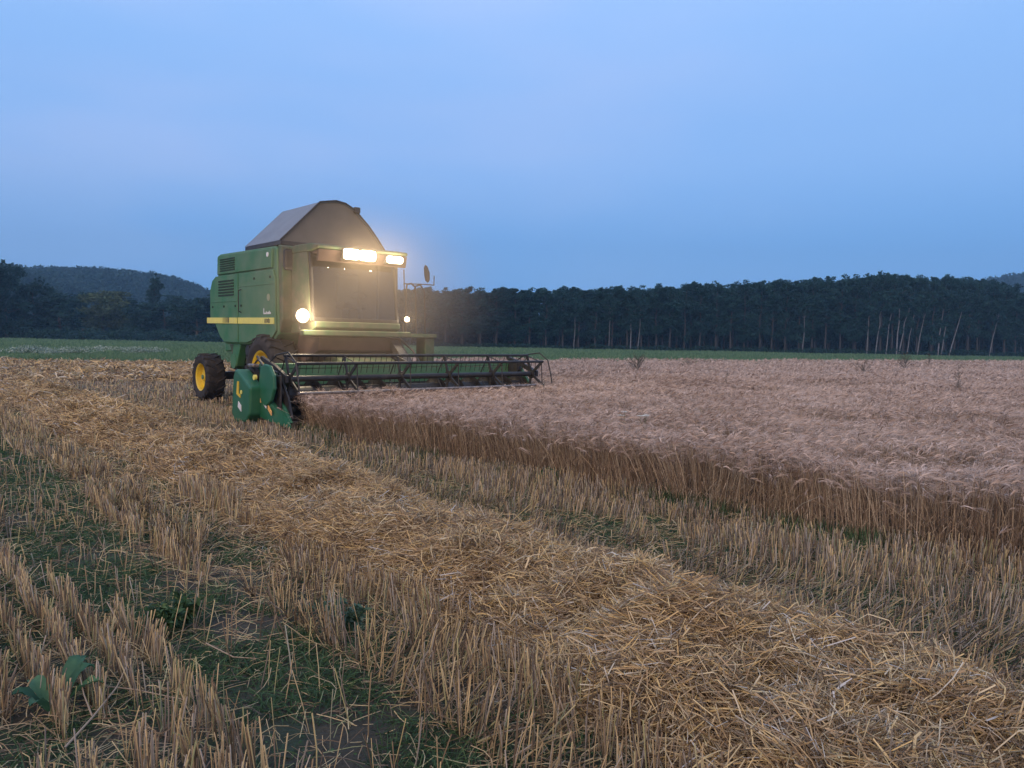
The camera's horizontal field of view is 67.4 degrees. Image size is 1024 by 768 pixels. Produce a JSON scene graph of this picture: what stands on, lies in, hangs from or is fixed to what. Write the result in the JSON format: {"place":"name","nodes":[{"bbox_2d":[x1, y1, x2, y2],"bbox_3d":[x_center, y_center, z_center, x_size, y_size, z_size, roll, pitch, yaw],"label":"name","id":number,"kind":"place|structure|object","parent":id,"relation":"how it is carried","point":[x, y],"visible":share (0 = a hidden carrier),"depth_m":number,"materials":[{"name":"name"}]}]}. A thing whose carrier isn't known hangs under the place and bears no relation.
{"place":"outdoors","nodes":[
{"label":"outdoors","id":0,"kind":"place"},
{"bbox_2d":[94,345,169,353],"bbox_3d":[-25.940,-2.289,52.008,4.564,0.675,3.369,1,3,0],"label":"meadow bush","id":1,"kind":"object","parent":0,"point":[142,350],"visible":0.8,"depth_m":51.84,"materials":[{"name":"green plant"}]},
{"bbox_2d":[0,337,1023,366],"bbox_3d":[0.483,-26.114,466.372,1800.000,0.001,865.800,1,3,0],"label":"meadow","id":2,"kind":"structure","parent":0,"point":[579,353],"depth_m":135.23,"materials":[{"name":"plant"}]},
{"bbox_2d":[0,259,19,303],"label":"broadleaf tree","id":3,"kind":"object","parent":2,"relation":"on","point":[4,275],"visible":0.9,"depth_m":120.55,"materials":[{"name":"green plant"}]},
{"bbox_2d":[0,266,48,337],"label":"broadleaf tree","id":4,"kind":"object","parent":2,"relation":"on","point":[20,302],"visible":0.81,"depth_m":123.62,"materials":[{"name":"green plant"}]},
{"bbox_2d":[8,282,70,333],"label":"broadleaf tree","id":5,"kind":"object","parent":2,"relation":"on","point":[47,289],"visible":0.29,"depth_m":128.85,"materials":[{"name":"green plant"}]},
{"bbox_2d":[26,292,86,338],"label":"broadleaf tree","id":6,"kind":"object","parent":2,"relation":"on","point":[64,308],"visible":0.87,"depth_m":126.47,"materials":[{"name":"green plant"}]},
{"bbox_2d":[0,344,112,353],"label":"meadow bush","id":7,"kind":"object","parent":2,"relation":"on","point":[30,349],"visible":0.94,"depth_m":46.24,"materials":[{"name":"green plant"}]},
{"bbox_2d":[65,291,100,338],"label":"broadleaf tree","id":8,"kind":"object","parent":2,"relation":"on","point":[80,304],"visible":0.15,"depth_m":144.29,"materials":[{"name":"green plant"}]},
{"bbox_2d":[72,290,132,338],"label":"pale round tree","id":9,"kind":"object","parent":2,"relation":"on","point":[108,315],"visible":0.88,"depth_m":138.23,"materials":[{"name":"green plant"}]},
{"bbox_2d":[122,302,166,337],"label":"broadleaf tree","id":10,"kind":"object","parent":2,"relation":"on","point":[142,320],"visible":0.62,"depth_m":133.87,"materials":[{"name":"green plant"}]},
{"bbox_2d":[145,273,169,339],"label":"conifer","id":11,"kind":"object","parent":2,"relation":"on","point":[156,286],"visible":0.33,"depth_m":148.78,"materials":[{"name":"green plant"}]},
{"bbox_2d":[152,295,200,335],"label":"broadleaf tree","id":12,"kind":"object","parent":2,"relation":"on","point":[170,300],"visible":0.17,"depth_m":146.60,"materials":[{"name":"green plant"}]},
{"bbox_2d":[163,297,215,334],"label":"broadleaf tree","id":13,"kind":"object","parent":2,"relation":"on","point":[189,312],"visible":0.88,"depth_m":132.96,"materials":[{"name":"green plant"}]},
{"bbox_2d":[398,289,425,343],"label":"poplar tree","id":14,"kind":"object","parent":2,"relation":"on","point":[410,295],"visible":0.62,"depth_m":117.12,"materials":[{"name":"plant"}]},
{"bbox_2d":[414,286,449,333],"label":"poplar tree","id":15,"kind":"object","parent":2,"relation":"on","point":[433,315],"visible":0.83,"depth_m":117.05,"materials":[{"name":"plant"}]},
{"bbox_2d":[430,290,456,341],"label":"poplar tree","id":16,"kind":"object","parent":2,"relation":"on","point":[449,331],"visible":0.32,"depth_m":122.75,"materials":[{"name":"plant"}]},
{"bbox_2d":[427,287,462,345],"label":"poplar tree","id":17,"kind":"object","parent":2,"relation":"on","point":[448,305],"visible":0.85,"depth_m":118.34,"materials":[{"name":"plant"}]},
{"bbox_2d":[448,290,475,344],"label":"poplar tree","id":18,"kind":"object","parent":2,"relation":"on","point":[461,328],"visible":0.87,"depth_m":119.04,"materials":[{"name":"plant"}]},
{"bbox_2d":[449,288,475,343],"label":"poplar tree","id":19,"kind":"object","parent":2,"relation":"on","point":[457,292],"visible":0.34,"depth_m":123.57,"materials":[{"name":"plant"}]},
{"bbox_2d":[462,287,495,343],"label":"poplar tree","id":20,"kind":"object","parent":2,"relation":"on","point":[482,304],"visible":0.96,"depth_m":119.11,"materials":[{"name":"plant"}]},
{"bbox_2d":[485,288,509,347],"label":"poplar tree","id":21,"kind":"object","parent":2,"relation":"on","point":[491,323],"visible":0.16,"depth_m":125.05,"materials":[{"name":"plant"}]},
{"bbox_2d":[482,289,513,343],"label":"poplar tree","id":22,"kind":"object","parent":2,"relation":"on","point":[498,328],"visible":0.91,"depth_m":119.81,"materials":[{"name":"plant"}]},
{"bbox_2d":[496,287,519,343],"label":"poplar tree","id":23,"kind":"object","parent":2,"relation":"on","point":[504,290],"visible":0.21,"depth_m":125.07,"materials":[{"name":"plant"}]},
{"bbox_2d":[0,314,1023,356],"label":"undergrowth","id":24,"kind":"object","parent":2,"relation":"on","point":[111,334],"visible":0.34,"depth_m":130.09,"materials":[{"name":"green plant"}]},
{"bbox_2d":[500,288,529,347],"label":"poplar tree","id":25,"kind":"object","parent":2,"relation":"on","point":[514,325],"visible":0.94,"depth_m":120.42,"materials":[{"name":"plant"}]},
{"bbox_2d":[512,290,534,346],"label":"poplar tree","id":26,"kind":"object","parent":2,"relation":"on","point":[522,320],"visible":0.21,"depth_m":125.50,"materials":[{"name":"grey plant"}]},
{"bbox_2d":[513,287,544,346],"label":"poplar tree","id":27,"kind":"object","parent":2,"relation":"on","point":[534,320],"visible":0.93,"depth_m":120.90,"materials":[{"name":"plant"}]},
{"bbox_2d":[532,288,562,344],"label":"poplar tree","id":28,"kind":"object","parent":2,"relation":"on","point":[552,310],"visible":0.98,"depth_m":121.25,"materials":[{"name":"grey plant"}]},
{"bbox_2d":[546,289,573,348],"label":"poplar tree","id":29,"kind":"object","parent":2,"relation":"on","point":[558,293],"visible":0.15,"depth_m":126.60,"materials":[{"name":"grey plant"}]},
{"bbox_2d":[549,290,573,345],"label":"poplar tree","id":30,"kind":"object","parent":2,"relation":"on","point":[561,324],"visible":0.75,"depth_m":122.03,"materials":[{"name":"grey plant"}]},
{"bbox_2d":[558,287,588,346],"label":"poplar tree","id":31,"kind":"object","parent":2,"relation":"on","point":[569,337],"visible":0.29,"depth_m":127.06,"materials":[{"name":"green plant"}]},
{"bbox_2d":[564,297,587,348],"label":"pale trunk tree","id":32,"kind":"object","parent":2,"relation":"on","point":[575,308],"visible":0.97,"depth_m":120.86,"materials":[{"name":"green plant"}]},
{"bbox_2d":[564,289,596,346],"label":"poplar tree","id":33,"kind":"object","parent":2,"relation":"on","point":[579,319],"visible":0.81,"depth_m":122.46,"materials":[{"name":"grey plant"}]},
{"bbox_2d":[578,289,608,347],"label":"poplar tree","id":34,"kind":"object","parent":2,"relation":"on","point":[594,330],"visible":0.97,"depth_m":122.84,"materials":[{"name":"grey plant"}]},
{"bbox_2d":[590,286,623,348],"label":"poplar tree","id":35,"kind":"object","parent":2,"relation":"on","point":[606,338],"visible":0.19,"depth_m":128.75,"materials":[{"name":"green plant"}]},
{"bbox_2d":[597,296,620,345],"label":"pale trunk tree","id":36,"kind":"object","parent":2,"relation":"on","point":[610,300],"visible":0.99,"depth_m":121.81,"materials":[{"name":"green plant"}]},
{"bbox_2d":[597,287,627,345],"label":"poplar tree","id":37,"kind":"object","parent":2,"relation":"on","point":[620,294],"visible":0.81,"depth_m":123.05,"materials":[{"name":"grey plant"}]},
{"bbox_2d":[613,286,646,347],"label":"poplar tree","id":38,"kind":"object","parent":2,"relation":"on","point":[628,327],"visible":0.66,"depth_m":123.61,"materials":[{"name":"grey plant"}]},
{"bbox_2d":[621,295,641,347],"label":"pale trunk tree","id":39,"kind":"object","parent":2,"relation":"on","point":[629,304],"visible":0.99,"depth_m":122.71,"materials":[{"name":"green plant"}]},
{"bbox_2d":[628,285,653,349],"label":"poplar tree","id":40,"kind":"object","parent":2,"relation":"on","point":[645,330],"visible":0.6,"depth_m":124.23,"materials":[{"name":"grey plant"}]},
{"bbox_2d":[632,295,651,346],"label":"pale trunk tree","id":41,"kind":"object","parent":2,"relation":"on","point":[643,305],"visible":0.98,"depth_m":122.69,"materials":[{"name":"green plant"}]},
{"bbox_2d":[643,283,671,349],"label":"poplar tree","id":42,"kind":"object","parent":2,"relation":"on","point":[655,329],"visible":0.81,"depth_m":124.64,"materials":[{"name":"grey plant"}]},
{"bbox_2d":[648,288,683,344],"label":"poplar tree","id":43,"kind":"object","parent":2,"relation":"on","point":[660,335],"visible":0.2,"depth_m":129.28,"materials":[{"name":"green plant"}]},
{"bbox_2d":[657,286,689,346],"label":"poplar tree","id":44,"kind":"object","parent":2,"relation":"on","point":[675,305],"visible":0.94,"depth_m":124.85,"materials":[{"name":"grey plant"}]},
{"bbox_2d":[669,281,699,348],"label":"poplar tree","id":45,"kind":"object","parent":2,"relation":"on","point":[686,326],"visible":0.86,"depth_m":126.06,"materials":[{"name":"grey plant"}]},
{"bbox_2d":[679,291,702,346],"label":"poplar tree","id":46,"kind":"object","parent":2,"relation":"on","point":[695,316],"visible":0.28,"depth_m":130.84,"materials":[{"name":"green plant"}]},
{"bbox_2d":[688,284,715,349],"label":"poplar tree","id":47,"kind":"object","parent":2,"relation":"on","point":[698,326],"visible":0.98,"depth_m":125.95,"materials":[{"name":"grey plant"}]},
{"bbox_2d":[692,282,717,345],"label":"poplar tree","id":48,"kind":"object","parent":2,"relation":"on","point":[696,338],"visible":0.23,"depth_m":131.56,"materials":[{"name":"green plant"}]},
{"bbox_2d":[701,281,735,350],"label":"poplar tree","id":49,"kind":"object","parent":2,"relation":"on","point":[717,327],"visible":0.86,"depth_m":126.42,"materials":[{"name":"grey plant"}]},
{"bbox_2d":[712,283,744,348],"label":"poplar tree","id":50,"kind":"object","parent":2,"relation":"on","point":[737,315],"visible":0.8,"depth_m":127.00,"materials":[{"name":"green plant"}]},
{"bbox_2d":[725,285,745,350],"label":"poplar tree","id":51,"kind":"object","parent":2,"relation":"on","point":[727,295],"visible":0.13,"depth_m":132.37,"materials":[{"name":"green plant"}]},
{"bbox_2d":[732,279,761,350],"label":"poplar tree","id":52,"kind":"object","parent":2,"relation":"on","point":[749,323],"visible":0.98,"depth_m":127.36,"materials":[{"name":"green plant"}]},
{"bbox_2d":[745,282,770,348],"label":"poplar tree","id":53,"kind":"object","parent":2,"relation":"on","point":[765,337],"visible":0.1,"depth_m":133.82,"materials":[{"name":"green plant"}]},
{"bbox_2d":[750,280,776,351],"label":"poplar tree","id":54,"kind":"object","parent":2,"relation":"on","point":[763,327],"visible":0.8,"depth_m":127.83,"materials":[{"name":"green plant"}]},
{"bbox_2d":[758,278,790,352],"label":"poplar tree","id":55,"kind":"object","parent":2,"relation":"on","point":[780,287],"visible":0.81,"depth_m":128.60,"materials":[{"name":"green plant"}]},
{"bbox_2d":[770,280,801,349],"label":"poplar tree","id":56,"kind":"object","parent":2,"relation":"on","point":[785,337],"visible":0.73,"depth_m":129.44,"materials":[{"name":"green plant"}]},
{"bbox_2d":[785,280,817,352],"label":"poplar tree","id":57,"kind":"object","parent":2,"relation":"on","point":[799,331],"visible":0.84,"depth_m":129.65,"materials":[{"name":"green plant"}]},
{"bbox_2d":[795,298,816,352],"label":"pale trunk tree","id":58,"kind":"object","parent":2,"relation":"on","point":[802,311],"visible":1,"depth_m":128.52,"materials":[{"name":"green plant"}]},
{"bbox_2d":[797,278,829,352],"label":"poplar tree","id":59,"kind":"object","parent":2,"relation":"on","point":[818,306],"visible":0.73,"depth_m":129.88,"materials":[{"name":"green plant"}]},
{"bbox_2d":[806,280,833,347],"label":"poplar tree","id":60,"kind":"object","parent":2,"relation":"on","point":[820,335],"visible":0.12,"depth_m":135.14,"materials":[{"name":"green plant"}]},
{"bbox_2d":[814,276,843,352],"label":"poplar tree","id":61,"kind":"object","parent":2,"relation":"on","point":[829,298],"visible":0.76,"depth_m":130.29,"materials":[{"name":"green plant"}]},
{"bbox_2d":[817,277,844,348],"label":"poplar tree","id":62,"kind":"object","parent":2,"relation":"on","point":[830,335],"visible":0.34,"depth_m":135.40,"materials":[{"name":"green plant"}]},
{"bbox_2d":[828,274,856,349],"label":"poplar tree","id":63,"kind":"object","parent":2,"relation":"on","point":[840,327],"visible":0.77,"depth_m":130.97,"materials":[{"name":"green plant"}]},
{"bbox_2d":[838,274,872,348],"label":"poplar tree","id":64,"kind":"object","parent":2,"relation":"on","point":[862,337],"visible":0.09,"depth_m":136.21,"materials":[{"name":"green plant"}]},
{"bbox_2d":[843,277,873,351],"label":"poplar tree","id":65,"kind":"object","parent":2,"relation":"on","point":[857,285],"visible":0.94,"depth_m":131.09,"materials":[{"name":"green plant"}]},
{"bbox_2d":[856,295,879,352],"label":"pale trunk tree","id":66,"kind":"object","parent":2,"relation":"on","point":[871,300],"visible":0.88,"depth_m":130.56,"materials":[{"name":"green plant"}]},
{"bbox_2d":[852,273,888,350],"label":"poplar tree","id":67,"kind":"object","parent":2,"relation":"on","point":[865,327],"visible":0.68,"depth_m":131.53,"materials":[{"name":"green plant"}]},
{"bbox_2d":[868,270,898,350],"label":"poplar tree","id":68,"kind":"object","parent":2,"relation":"on","point":[883,321],"visible":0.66,"depth_m":132.08,"materials":[{"name":"green plant"}]},
{"bbox_2d":[875,291,895,351],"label":"pale trunk tree","id":69,"kind":"object","parent":2,"relation":"on","point":[885,306],"visible":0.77,"depth_m":130.69,"materials":[{"name":"green plant"}]},
{"bbox_2d":[881,288,904,353],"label":"pale trunk tree","id":70,"kind":"object","parent":2,"relation":"on","point":[894,301],"visible":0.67,"depth_m":130.92,"materials":[{"name":"green plant"}]},
{"bbox_2d":[880,273,909,354],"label":"poplar tree","id":71,"kind":"object","parent":2,"relation":"on","point":[896,317],"visible":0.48,"depth_m":132.87,"materials":[{"name":"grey plant"}]},
{"bbox_2d":[890,284,911,354],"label":"pale trunk tree","id":72,"kind":"object","parent":2,"relation":"on","point":[899,303],"visible":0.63,"depth_m":131.90,"materials":[{"name":"green plant"}]},
{"bbox_2d":[892,274,922,350],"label":"poplar tree","id":73,"kind":"object","parent":2,"relation":"on","point":[909,319],"visible":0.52,"depth_m":133.34,"materials":[{"name":"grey plant"}]},
{"bbox_2d":[898,284,919,354],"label":"pale trunk tree","id":74,"kind":"object","parent":2,"relation":"on","point":[909,301],"visible":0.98,"depth_m":131.73,"materials":[{"name":"green plant"}]},
{"bbox_2d":[904,294,927,351],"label":"pale trunk tree","id":75,"kind":"object","parent":2,"relation":"on","point":[917,310],"visible":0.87,"depth_m":132.04,"materials":[{"name":"green plant"}]},
{"bbox_2d":[901,274,933,354],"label":"poplar tree","id":76,"kind":"object","parent":2,"relation":"on","point":[916,283],"visible":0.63,"depth_m":133.92,"materials":[{"name":"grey plant"}]},
{"bbox_2d":[916,295,939,354],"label":"pale trunk tree","id":77,"kind":"object","parent":2,"relation":"on","point":[926,310],"visible":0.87,"depth_m":132.22,"materials":[{"name":"green plant"}]},
{"bbox_2d":[915,277,954,350],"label":"poplar tree","id":78,"kind":"object","parent":2,"relation":"on","point":[932,332],"visible":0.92,"depth_m":133.89,"materials":[{"name":"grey plant"}]},
{"bbox_2d":[929,275,958,349],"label":"poplar tree","id":79,"kind":"object","parent":2,"relation":"on","point":[949,330],"visible":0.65,"depth_m":134.53,"materials":[{"name":"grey plant"}]},
{"bbox_2d":[936,287,955,354],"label":"pale trunk tree","id":80,"kind":"object","parent":2,"relation":"on","point":[942,299],"visible":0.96,"depth_m":132.93,"materials":[{"name":"green plant"}]},
{"bbox_2d":[941,277,970,355],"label":"poplar tree","id":81,"kind":"object","parent":2,"relation":"on","point":[954,321],"visible":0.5,"depth_m":134.91,"materials":[{"name":"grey plant"}]},
{"bbox_2d":[948,288,973,355],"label":"pale trunk tree","id":82,"kind":"object","parent":2,"relation":"on","point":[964,299],"visible":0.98,"depth_m":133.41,"materials":[{"name":"green plant"}]},
{"bbox_2d":[955,276,989,352],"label":"poplar tree","id":83,"kind":"object","parent":2,"relation":"on","point":[964,324],"visible":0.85,"depth_m":135.26,"materials":[{"name":"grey plant"}]},
{"bbox_2d":[963,280,990,355],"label":"poplar tree","id":84,"kind":"object","parent":2,"relation":"on","point":[979,317],"visible":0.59,"depth_m":136.28,"materials":[{"name":"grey plant"}]},
{"bbox_2d":[981,280,1014,352],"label":"poplar tree","id":85,"kind":"object","parent":2,"relation":"on","point":[997,291],"visible":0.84,"depth_m":136.06,"materials":[{"name":"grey plant"}]},
{"bbox_2d":[988,300,1008,355],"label":"pale trunk tree","id":86,"kind":"object","parent":2,"relation":"on","point":[1000,311],"visible":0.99,"depth_m":134.92,"materials":[{"name":"green plant"}]},
{"bbox_2d":[987,286,1020,355],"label":"poplar tree","id":87,"kind":"object","parent":2,"relation":"on","point":[1007,328],"visible":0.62,"depth_m":136.33,"materials":[{"name":"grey plant"}]},
{"bbox_2d":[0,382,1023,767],"bbox_3d":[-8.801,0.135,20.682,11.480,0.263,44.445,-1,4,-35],"label":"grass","id":88,"kind":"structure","parent":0,"point":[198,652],"depth_m":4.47,"materials":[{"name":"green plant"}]},
{"bbox_2d":[0,375,1023,767],"bbox_3d":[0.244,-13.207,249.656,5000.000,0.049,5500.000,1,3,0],"label":"ground","id":89,"kind":"structure","parent":0,"point":[354,739],"depth_m":3.44,"materials":[{"name":"soil"}]},
{"bbox_2d":[12,655,103,711],"bbox_3d":[-1.927,1.270,3.245,0.330,0.168,0.265,-2,4,-40],"label":"dock plant","id":90,"kind":"object","parent":89,"relation":"on","point":[75,665],"visible":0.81,"depth_m":3.26,"materials":[{"name":"green plant"}]},
{"bbox_2d":[0,356,235,384],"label":"straw swath","id":91,"kind":"object","parent":89,"relation":"on","point":[137,369],"visible":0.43,"depth_m":28.75,"materials":[{"name":"beige plant"}]},
{"bbox_2d":[138,590,205,633],"bbox_3d":[-1.812,1.230,4.139,0.200,0.192,0.337,3,4,27],"label":"leafy weed","id":92,"kind":"object","parent":89,"relation":"on","point":[167,613],"visible":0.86,"depth_m":4.09,"materials":[{"name":"green plant"}]},
{"bbox_2d":[323,593,371,639],"bbox_3d":[-0.852,1.230,4.017,0.246,0.238,0.153,3,4,25],"label":"leafy weed","id":93,"kind":"object","parent":89,"relation":"on","point":[350,617],"visible":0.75,"depth_m":4.01,"materials":[{"name":"green plant"}]},
{"bbox_2d":[192,200,552,428],"bbox_3d":[-3.803,-1.683,16.832,6.254,4.423,7.334,-2,5,-41],"label":"combine harvester","id":94,"kind":"object","parent":89,"relation":"on","point":[303,300],"visible":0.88,"depth_m":15.57,"materials":[{"name":"green paint"}]},
{"bbox_2d":[0,362,1023,767],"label":"stubble","id":95,"kind":"object","parent":89,"relation":"on","point":[950,562],"visible":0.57,"depth_m":4.55,"materials":[{"name":"beige plant"}]},
{"bbox_2d":[64,665,126,747],"bbox_3d":[-1.687,1.302,3.139,0.011,0.116,0.503,1,3,-1],"label":"dry stalk","id":96,"kind":"object","parent":95,"relation":"on","point":[81,729],"visible":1,"depth_m":3.10,"materials":[{"name":"beige plant"}]},
{"bbox_2d":[0,366,1023,767],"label":"straw windrow","id":97,"kind":"object","parent":95,"relation":"on","point":[754,674],"visible":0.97,"depth_m":3.61,"materials":[{"name":"beige plant"}]},
{"bbox_2d":[277,357,1023,565],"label":"wheat","id":98,"kind":"object","parent":89,"relation":"on","point":[790,431],"visible":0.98,"depth_m":9.25,"materials":[{"name":"beige plant"}]},
{"bbox_2d":[0,0,1023,303],"label":"sky","id":99,"kind":"structure","parent":0,"point":[551,145],"materials":[{"name":"blue"}]},
{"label":"hill","id":100,"kind":"structure","parent":0,"visible":0},
{"bbox_2d":[0,262,93,318],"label":"forest","id":101,"kind":"object","parent":100,"relation":"on","point":[30,277],"visible":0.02,"depth_m":296.92,"materials":[{"name":"green plant"}]},
{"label":"hill","id":102,"kind":"structure","parent":0,"visible":0},
{"bbox_2d":[19,264,209,316],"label":"forest","id":103,"kind":"object","parent":102,"relation":"on","point":[135,283],"visible":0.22,"depth_m":383.46,"materials":[{"name":"green plant"}]},
{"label":"hill","id":104,"kind":"structure","parent":0,"visible":0},
{"bbox_2d":[980,272,1023,334],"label":"forest","id":105,"kind":"object","parent":104,"relation":"on","point":[1014,278],"visible":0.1,"depth_m":536.12,"materials":[{"name":"green plant"}]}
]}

